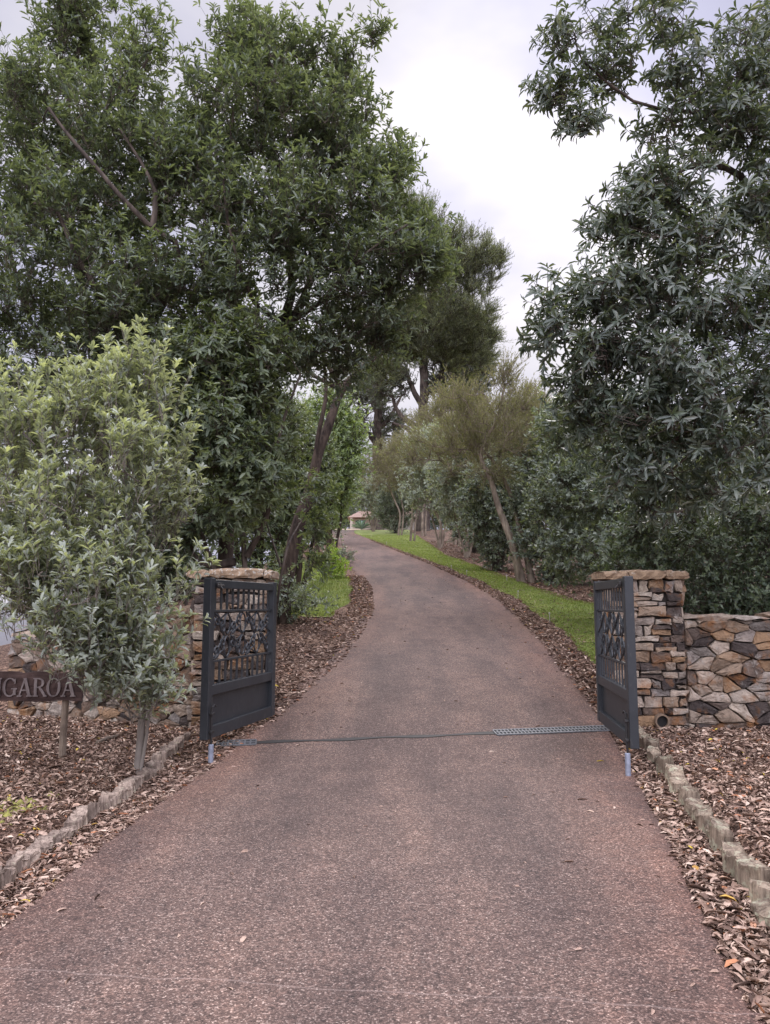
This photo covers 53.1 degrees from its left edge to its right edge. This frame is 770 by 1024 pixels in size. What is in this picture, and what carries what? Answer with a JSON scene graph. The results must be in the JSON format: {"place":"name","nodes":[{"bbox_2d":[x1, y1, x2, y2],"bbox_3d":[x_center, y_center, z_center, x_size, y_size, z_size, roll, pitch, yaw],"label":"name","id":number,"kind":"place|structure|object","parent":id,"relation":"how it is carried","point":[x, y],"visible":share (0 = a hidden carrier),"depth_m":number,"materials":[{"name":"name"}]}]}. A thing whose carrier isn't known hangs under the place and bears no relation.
{"place":"outdoors","nodes":[
{"label":"outdoors","id":0,"kind":"place"},
{"bbox_2d":[0,610,55,645],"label":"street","id":1,"kind":"structure","parent":0,"point":[3,640],"depth_m":33.33,"materials":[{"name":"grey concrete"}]},
{"bbox_2d":[272,562,352,616],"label":"lawn","id":2,"kind":"structure","parent":0,"point":[319,594],"depth_m":21.66,"materials":[{"name":"green plant"}]},
{"bbox_2d":[315,542,352,578],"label":"roadside plant","id":3,"kind":"object","parent":2,"relation":"on","point":[340,566],"visible":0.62,"depth_m":25.85,"materials":[{"name":"green plant"}]},
{"bbox_2d":[323,533,357,561],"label":"roadside plant","id":4,"kind":"object","parent":2,"relation":"on","point":[350,554],"visible":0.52,"depth_m":32.89,"materials":[{"name":"green plant"}]},
{"bbox_2d":[0,530,765,1023],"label":"driveway","id":5,"kind":"structure","parent":0,"point":[432,912],"depth_m":4.40,"materials":[{"name":"grey asphalt"}]},
{"bbox_2d":[216,739,256,746],"bbox_3d":[-1.546,2.404,8.020,0.416,0.042,0.180,1,-7,-7],"label":"drain grate","id":6,"kind":"object","parent":5,"relation":"on","point":[246,742],"visible":0.98,"depth_m":8.01,"materials":[{"name":"plastic"}]},
{"bbox_2d":[199,578,276,762],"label":"gate","id":7,"kind":"structure","parent":5,"relation":"on","point":[231,704],"depth_m":8.07,"materials":[{"name":"metal"}]},
{"bbox_2d":[0,572,722,1014],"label":"fallen leaves","id":8,"kind":"object","parent":5,"relation":"on","point":[382,806],"visible":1,"depth_m":4.67,"materials":[{"name":"brown plant"}]},
{"bbox_2d":[257,731,494,743],"bbox_3d":[-0.076,2.407,8.216,2.546,0.058,0.119,1,-7,-7],"label":"slot drain","id":9,"kind":"object","parent":5,"relation":"on","point":[364,738],"visible":1,"depth_m":8.22,"materials":[{"name":"grey metal"}]},
{"bbox_2d":[492,725,609,735],"bbox_3d":[1.883,2.401,8.476,1.398,0.063,0.190,1,-7,-7],"label":"drain grate","id":10,"kind":"object","parent":5,"relation":"on","point":[549,730],"visible":0.88,"depth_m":8.46,"materials":[{"name":"plastic"}]},
{"bbox_2d":[593,576,639,775],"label":"gate","id":11,"kind":"structure","parent":5,"relation":"on","point":[617,708],"depth_m":7.57,"materials":[{"name":"metal"}]},
{"bbox_2d":[0,529,769,1012],"bbox_3d":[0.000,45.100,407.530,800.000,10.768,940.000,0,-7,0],"label":"ground","id":12,"kind":"structure","parent":0,"point":[4,659],"depth_m":10.48,"materials":[{"name":"brown plant"}]},
{"bbox_2d":[0,865,17,889],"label":"edging block","id":13,"kind":"structure","parent":12,"relation":"on","point":[8,874],"depth_m":4.24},
{"bbox_2d":[6,847,41,871],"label":"edging block","id":14,"kind":"structure","parent":12,"relation":"on","point":[27,856],"depth_m":4.51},
{"bbox_2d":[0,791,59,824],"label":"moss","id":15,"kind":"object","parent":12,"relation":"on","point":[5,814],"visible":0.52,"depth_m":5.58,"materials":[{"name":"plant"}]},
{"bbox_2d":[29,835,53,853],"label":"edging block","id":16,"kind":"structure","parent":12,"relation":"on","point":[44,842],"depth_m":4.81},
{"bbox_2d":[0,671,83,757],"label":"name sign","id":17,"kind":"object","parent":12,"relation":"on","point":[22,686],"visible":0.94,"depth_m":7.52,"materials":[{"name":"brown wood"}]},
{"bbox_2d":[46,825,77,845],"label":"edging block","id":18,"kind":"structure","parent":12,"relation":"on","point":[62,833],"depth_m":5.03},
{"bbox_2d":[64,805,87,830],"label":"edging block","id":19,"kind":"structure","parent":12,"relation":"on","point":[78,817],"depth_m":5.32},
{"bbox_2d":[82,802,100,821],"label":"edging block","id":20,"kind":"structure","parent":12,"relation":"on","point":[93,809],"depth_m":5.54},
{"bbox_2d":[0,714,198,867],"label":"fallen leaves","id":21,"kind":"object","parent":12,"relation":"on","point":[20,761],"depth_m":7.10,"materials":[{"name":"brown plant"}]},
{"bbox_2d":[7,605,195,728],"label":"stone wall","id":22,"kind":"structure","parent":12,"relation":"on","point":[24,663],"depth_m":9.84,"materials":[{"name":"beige stone"}]},
{"bbox_2d":[98,791,120,810],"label":"edging block","id":23,"kind":"structure","parent":12,"relation":"on","point":[107,800],"depth_m":5.79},
{"bbox_2d":[0,313,221,773],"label":"silvery shrub","id":24,"kind":"object","parent":12,"relation":"on","point":[117,648],"visible":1,"depth_m":6.55,"materials":[{"name":"green plant"}]},
{"bbox_2d":[0,0,226,620],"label":"broadleaf tree","id":25,"kind":"object","parent":12,"relation":"on","point":[40,177],"visible":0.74,"depth_m":11.57,"materials":[{"name":"green plant"}]},
{"bbox_2d":[112,779,135,802],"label":"edging block","id":26,"kind":"structure","parent":12,"relation":"on","point":[125,788],"depth_m":6.14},
{"bbox_2d":[51,500,208,612],"bbox_3d":[-3.903,1.117,11.722,2.652,2.667,2.226,0,-7,0],"label":"dark shrub","id":27,"kind":"object","parent":12,"relation":"on","point":[165,572],"visible":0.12,"depth_m":11.29,"materials":[{"name":"green plant"}]},
{"bbox_2d":[124,775,143,789],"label":"edging block","id":28,"kind":"structure","parent":12,"relation":"on","point":[139,779],"depth_m":6.46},
{"bbox_2d":[0,718,272,929],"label":"fallen leaves","id":29,"kind":"object","parent":12,"relation":"on","point":[100,827],"visible":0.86,"depth_m":5.37,"materials":[{"name":"brown plant"}]},
{"bbox_2d":[136,766,156,783],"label":"edging block","id":30,"kind":"structure","parent":12,"relation":"on","point":[148,773],"depth_m":6.74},
{"bbox_2d":[145,760,163,771],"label":"edging block","id":31,"kind":"structure","parent":12,"relation":"on","point":[157,765],"depth_m":7.03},
{"bbox_2d":[151,750,165,765],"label":"edging block","id":32,"kind":"structure","parent":12,"relation":"on","point":[159,755],"depth_m":7.28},
{"bbox_2d":[110,408,218,600],"bbox_3d":[-5.924,-0.597,22.345,4.258,7.360,4.515,0,-7,0],"label":"roadside tree","id":33,"kind":"object","parent":12,"relation":"on","point":[203,550],"visible":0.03,"depth_m":21.67,"materials":[{"name":"green plant"}]},
{"bbox_2d":[159,742,177,759],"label":"edging block","id":34,"kind":"structure","parent":12,"relation":"on","point":[170,749],"depth_m":7.57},
{"bbox_2d":[170,735,183,749],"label":"edging block","id":35,"kind":"structure","parent":12,"relation":"on","point":[179,740],"depth_m":7.87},
{"bbox_2d":[184,734,189,742],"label":"edging block","id":36,"kind":"structure","parent":12,"relation":"on","point":[187,737],"depth_m":8.09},
{"bbox_2d":[109,286,315,580],"bbox_3d":[-2.493,-0.433,11.038,2.981,5.715,2.699,0,-7,0],"label":"understory tree","id":37,"kind":"object","parent":12,"relation":"on","point":[229,368],"visible":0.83,"depth_m":10.78,"materials":[{"name":"green plant"}]},
{"bbox_2d":[67,575,373,734],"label":"fallen leaves","id":38,"kind":"object","parent":12,"relation":"on","point":[359,588],"visible":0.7,"depth_m":13.46,"materials":[{"name":"brown plant"}]},
{"bbox_2d":[186,568,278,726],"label":"gate pillar","id":39,"kind":"structure","parent":12,"relation":"on","point":[243,575],"depth_m":9.24,"materials":[{"name":"stone"}]},
{"bbox_2d":[195,374,328,570],"bbox_3d":[-3.317,-0.910,20.359,3.751,6.660,3.551,0,-7,0],"label":"roadside tree","id":40,"kind":"object","parent":12,"relation":"on","point":[279,528],"visible":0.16,"depth_m":19.84,"materials":[{"name":"green plant"}]},
{"bbox_2d":[233,542,339,623],"bbox_3d":[-2.326,1.436,16.152,2.754,2.009,2.077,0,-7,0],"label":"shrub","id":41,"kind":"object","parent":12,"relation":"on","point":[295,594],"visible":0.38,"depth_m":16.07,"materials":[{"name":"green plant"}]},
{"bbox_2d":[234,464,343,623],"bbox_3d":[-1.887,0.707,13.889,1.404,3.541,3.434,-4,-8,28],"label":"sapling","id":42,"kind":"object","parent":12,"relation":"on","point":[312,517],"visible":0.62,"depth_m":14.62,"materials":[{"name":"green plant"}]},
{"bbox_2d":[128,0,464,568],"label":"broadleaf tree","id":43,"kind":"object","parent":12,"relation":"on","point":[252,59],"visible":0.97,"depth_m":11.78,"materials":[{"name":"green plant"}]},
{"bbox_2d":[265,391,348,584],"bbox_3d":[-2.643,-0.749,24.169,2.828,6.263,2.983,5,-9,-37],"label":"roadside tree","id":44,"kind":"object","parent":12,"relation":"on","point":[330,463],"visible":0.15,"depth_m":23.93,"materials":[{"name":"green plant"}]},
{"bbox_2d":[290,606,351,623],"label":"fallen leaves","id":45,"kind":"object","parent":12,"relation":"on","point":[328,621],"visible":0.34,"depth_m":16.71,"materials":[{"name":"brown plant"}]},
{"bbox_2d":[309,479,355,544],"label":"roadside tree","id":46,"kind":"object","parent":12,"relation":"on","point":[349,505],"visible":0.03,"depth_m":48.06,"materials":[{"name":"green plant"}]},
{"bbox_2d":[295,380,378,568],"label":"roadside tree","id":47,"kind":"object","parent":12,"relation":"on","point":[346,426],"visible":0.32,"depth_m":30.03,"materials":[{"name":"green plant"}]},
{"bbox_2d":[334,487,357,528],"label":"roadside tree","id":48,"kind":"object","parent":12,"relation":"on","point":[345,521],"visible":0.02,"depth_m":111.49,"materials":[{"name":"green plant"}]},
{"bbox_2d":[351,519,369,528],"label":"agave","id":49,"kind":"object","parent":12,"relation":"on","point":[359,524],"visible":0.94,"depth_m":82.13,"materials":[{"name":"green plant"}]},
{"bbox_2d":[343,454,385,525],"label":"roadside tree","id":50,"kind":"object","parent":12,"relation":"on","point":[350,510],"visible":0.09,"depth_m":104.54,"materials":[{"name":"green plant"}]},
{"bbox_2d":[348,347,410,529],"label":"old conifer","id":51,"kind":"object","parent":12,"relation":"on","point":[379,423],"visible":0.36,"depth_m":85.21,"materials":[{"name":"green plant"}]},
{"bbox_2d":[348,511,415,529],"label":"house","id":52,"kind":"structure","parent":12,"relation":"on","point":[356,516],"depth_m":90.47,"materials":[{"name":"ceramic"}]},
{"bbox_2d":[360,431,414,534],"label":"feathery tree","id":53,"kind":"object","parent":12,"relation":"on","point":[375,465],"visible":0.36,"depth_m":62.46,"materials":[{"name":"green plant"}]},
{"bbox_2d":[368,439,409,509],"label":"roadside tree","id":54,"kind":"object","parent":12,"relation":"on","point":[387,478],"visible":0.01,"depth_m":100.88,"materials":[{"name":"green plant"}]},
{"bbox_2d":[369,476,418,532],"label":"tree","id":55,"kind":"object","parent":12,"relation":"on","point":[388,511],"visible":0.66,"depth_m":66.00,"materials":[{"name":"green plant"}]},
{"bbox_2d":[277,175,515,623],"bbox_3d":[0.254,-3.108,19.235,6.569,11.641,2.912,3,-7,-21],"label":"leaning tree","id":56,"kind":"object","parent":12,"relation":"on","point":[454,331],"visible":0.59,"depth_m":19.55,"materials":[{"name":"green plant"}]},
{"bbox_2d":[375,429,425,540],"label":"feathery tree","id":57,"kind":"object","parent":12,"relation":"on","point":[393,472],"visible":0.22,"depth_m":52.28,"materials":[{"name":"green plant"}]},
{"bbox_2d":[388,405,449,535],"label":"feathery tree","id":58,"kind":"object","parent":12,"relation":"on","point":[411,416],"visible":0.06,"depth_m":60.54,"materials":[{"name":"green plant"}]},
{"bbox_2d":[403,473,443,529],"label":"roadside tree","id":59,"kind":"object","parent":12,"relation":"on","point":[431,526],"visible":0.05,"depth_m":97.98,"materials":[{"name":"green plant"}]},
{"bbox_2d":[394,418,465,548],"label":"grey leaved tree","id":60,"kind":"object","parent":12,"relation":"on","point":[420,487],"visible":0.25,"depth_m":43.97,"materials":[{"name":"green plant"}]},
{"bbox_2d":[359,287,502,530],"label":"old conifer","id":61,"kind":"object","parent":12,"relation":"on","point":[425,381],"visible":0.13,"depth_m":73.33,"materials":[{"name":"green plant"}]},
{"bbox_2d":[400,382,493,544],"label":"feathery tree","id":62,"kind":"object","parent":12,"relation":"on","point":[427,415],"visible":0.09,"depth_m":48.46,"materials":[{"name":"green plant"}]},
{"bbox_2d":[420,425,484,557],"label":"grey leaved tree","id":63,"kind":"object","parent":12,"relation":"on","point":[446,491],"visible":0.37,"depth_m":35.96,"materials":[{"name":"green plant"}]},
{"bbox_2d":[431,487,489,529],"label":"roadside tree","id":64,"kind":"object","parent":12,"relation":"on","point":[443,519],"visible":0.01,"depth_m":95.02,"materials":[{"name":"green plant"}]},
{"bbox_2d":[377,345,552,582],"bbox_3d":[2.628,-1.495,25.282,5.837,7.758,3.643,-2,-7,18],"label":"pale trunk tree","id":65,"kind":"object","parent":12,"relation":"on","point":[479,429],"visible":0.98,"depth_m":24.95,"materials":[{"name":"green plant"}]},
{"bbox_2d":[443,500,494,552],"bbox_3d":[4.767,0.587,40.216,3.650,3.225,3.250,0,-7,0],"label":"dark shrub","id":66,"kind":"object","parent":12,"relation":"on","point":[474,549],"visible":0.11,"depth_m":39.95,"materials":[{"name":"green plant"}]},
{"bbox_2d":[430,386,529,561],"bbox_3d":[4.440,-1.726,34.603,5.060,8.019,4.809,0,-7,0],"label":"feathery tree","id":67,"kind":"object","parent":12,"relation":"on","point":[450,469],"visible":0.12,"depth_m":34.42,"materials":[{"name":"green plant"}]},
{"bbox_2d":[450,446,532,571],"bbox_3d":[4.267,-0.051,29.242,3.686,5.138,3.432,0,-7,0],"label":"dark shrub","id":68,"kind":"object","parent":12,"relation":"on","point":[493,555],"visible":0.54,"depth_m":28.78,"materials":[{"name":"green plant"}]},
{"bbox_2d":[427,541,593,601],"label":"fallen leaves","id":69,"kind":"object","parent":12,"relation":"on","point":[509,572],"visible":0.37,"depth_m":27.73,"materials":[{"name":"brown plant"}]},
{"bbox_2d":[491,376,556,561],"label":"feathery tree","id":70,"kind":"object","parent":12,"relation":"on","point":[523,412],"visible":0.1,"depth_m":33.32,"materials":[{"name":"green plant"}]},
{"bbox_2d":[502,414,585,583],"bbox_3d":[5.479,-0.342,24.654,3.512,6.040,3.173,0,-7,0],"label":"dark shrub","id":71,"kind":"object","parent":12,"relation":"on","point":[518,500],"visible":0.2,"depth_m":24.34,"materials":[{"name":"green plant"}]},
{"bbox_2d":[371,540,744,734],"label":"fallen leaves","id":72,"kind":"object","parent":12,"relation":"on","point":[569,667],"visible":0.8,"depth_m":14.10,"materials":[{"name":"brown plant"}]},
{"bbox_2d":[521,387,639,581],"bbox_3d":[6.719,-0.737,24.316,4.881,6.624,4.772,0,-7,0],"label":"dark shrub","id":73,"kind":"object","parent":12,"relation":"on","point":[565,516],"visible":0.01,"depth_m":23.65,"materials":[{"name":"green plant"}]},
{"bbox_2d":[517,371,726,596],"bbox_3d":[4.719,-0.548,16.152,3.523,5.244,5.364,0,-7,0],"label":"bank shrub","id":74,"kind":"object","parent":12,"relation":"on","point":[582,534],"visible":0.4,"depth_m":16.15,"materials":[{"name":"green plant"}]},
{"bbox_2d":[591,569,691,728],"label":"gate pillar","id":75,"kind":"structure","parent":12,"relation":"on","point":[659,596],"depth_m":9.14,"materials":[{"name":"stone"}]},
{"bbox_2d":[654,713,669,727],"bbox_3d":[3.225,2.450,9.068,0.170,0.167,0.250,0,-7,0],"label":"drain pipe","id":76,"kind":"object","parent":75,"relation":"attached to","point":[661,720],"visible":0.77,"depth_m":8.97,"materials":[{"name":"plastic"}]},
{"bbox_2d":[515,0,769,549],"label":"whorled tree","id":77,"kind":"object","parent":12,"relation":"on","point":[630,226],"visible":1,"depth_m":8.55,"materials":[{"name":"green plant"}]},
{"bbox_2d":[639,731,646,736],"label":"edging block","id":78,"kind":"structure","parent":12,"relation":"on","point":[642,733],"depth_m":8.07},
{"bbox_2d":[639,734,651,749],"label":"edging block","id":79,"kind":"structure","parent":12,"relation":"on","point":[643,741],"depth_m":7.79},
{"bbox_2d":[647,737,659,749],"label":"edging block","id":80,"kind":"structure","parent":12,"relation":"on","point":[653,742],"depth_m":7.58,"materials":[{"name":"grey stone"}]},
{"bbox_2d":[646,745,661,761],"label":"edging block","id":81,"kind":"structure","parent":12,"relation":"on","point":[652,753],"depth_m":7.36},
{"bbox_2d":[656,754,673,774],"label":"edging block","id":82,"kind":"structure","parent":12,"relation":"on","point":[661,761],"depth_m":6.91,"materials":[{"name":"grey stone"}]},
{"bbox_2d":[590,394,749,593],"bbox_3d":[8.082,-0.421,21.289,4.668,6.166,4.436,-4,-8,32],"label":"dark shrub","id":83,"kind":"object","parent":12,"relation":"on","point":[670,486],"depth_m":21.00,"materials":[{"name":"green plant"}]},
{"bbox_2d":[664,763,683,780],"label":"edging block","id":84,"kind":"structure","parent":12,"relation":"on","point":[667,767],"depth_m":6.74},
{"bbox_2d":[667,766,684,786],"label":"edging block","id":85,"kind":"structure","parent":12,"relation":"on","point":[673,771],"depth_m":6.51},
{"bbox_2d":[587,475,769,643],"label":"hedge","id":86,"kind":"object","parent":12,"relation":"on","point":[717,577],"visible":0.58,"depth_m":10.24,"materials":[{"name":"green plant"}]},
{"bbox_2d":[669,777,688,793],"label":"edging block","id":87,"kind":"structure","parent":12,"relation":"on","point":[675,783],"depth_m":6.26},
{"bbox_2d":[678,785,698,795],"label":"edging block","id":88,"kind":"structure","parent":12,"relation":"on","point":[690,787],"depth_m":6.12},
{"bbox_2d":[608,731,769,1023],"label":"fallen leaves","id":89,"kind":"object","parent":12,"relation":"on","point":[721,896],"visible":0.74,"depth_m":4.10,"materials":[{"name":"brown plant"}]},
{"bbox_2d":[678,786,699,806],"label":"edging block","id":90,"kind":"structure","parent":12,"relation":"on","point":[684,792],"depth_m":5.82,"materials":[{"name":"grey stone"}]},
{"bbox_2d":[684,797,703,815],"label":"edging block","id":91,"kind":"structure","parent":12,"relation":"on","point":[689,802],"depth_m":5.66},
{"bbox_2d":[690,804,713,825],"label":"edging block","id":92,"kind":"structure","parent":12,"relation":"on","point":[693,811],"depth_m":5.47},
{"bbox_2d":[695,808,713,832],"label":"edging block","id":93,"kind":"structure","parent":12,"relation":"on","point":[702,817],"depth_m":5.23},
{"bbox_2d":[642,725,769,866],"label":"fallen leaves","id":94,"kind":"object","parent":12,"relation":"on","point":[715,787],"visible":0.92,"depth_m":6.72,"materials":[{"name":"brown plant"}]},
{"bbox_2d":[704,823,709,837],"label":"edging block","id":95,"kind":"structure","parent":12,"relation":"on","point":[706,831],"depth_m":5.08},
{"bbox_2d":[709,816,733,850],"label":"edging block","id":96,"kind":"structure","parent":12,"relation":"on","point":[719,830],"depth_m":4.82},
{"bbox_2d":[677,414,769,603],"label":"dark shrub","id":97,"kind":"object","parent":12,"relation":"on","point":[729,476],"visible":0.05,"depth_m":17.61,"materials":[{"name":"green plant"}]},
{"bbox_2d":[682,612,769,729],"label":"stone wall","id":98,"kind":"structure","parent":12,"relation":"on","point":[728,673],"depth_m":9.10,"materials":[{"name":"beige stone"}]},
{"bbox_2d":[722,851,739,878],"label":"edging block","id":99,"kind":"structure","parent":12,"relation":"on","point":[729,858],"depth_m":4.37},
{"bbox_2d":[721,840,746,859],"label":"edging block","id":100,"kind":"structure","parent":12,"relation":"on","point":[735,848],"depth_m":4.63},
{"bbox_2d":[734,855,769,891],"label":"edging block","id":101,"kind":"structure","parent":12,"relation":"on","point":[747,868],"depth_m":4.16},
{"bbox_2d":[748,879,769,901],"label":"edging block","id":102,"kind":"structure","parent":12,"relation":"on","point":[759,890],"depth_m":3.93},
{"bbox_2d":[750,898,769,932],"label":"edging block","id":103,"kind":"structure","parent":12,"relation":"on","point":[760,909],"depth_m":3.75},
{"bbox_2d":[0,0,769,602],"label":"sky","id":104,"kind":"structure","parent":0,"point":[454,70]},
{"bbox_2d":[354,530,595,663],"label":"lawn","id":105,"kind":"structure","parent":0,"point":[370,532],"depth_m":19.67,"materials":[{"name":"green plant"}]},
{"bbox_2d":[354,474,390,531],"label":"grey leaved tree","id":106,"kind":"object","parent":105,"relation":"on","point":[369,496],"visible":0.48,"depth_m":70.30,"materials":[{"name":"green plant"}]},
{"bbox_2d":[305,535,595,658],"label":"fallen leaves","id":107,"kind":"object","parent":105,"relation":"on","point":[489,584],"visible":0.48,"depth_m":21.60,"materials":[{"name":"plant"}]}
]}

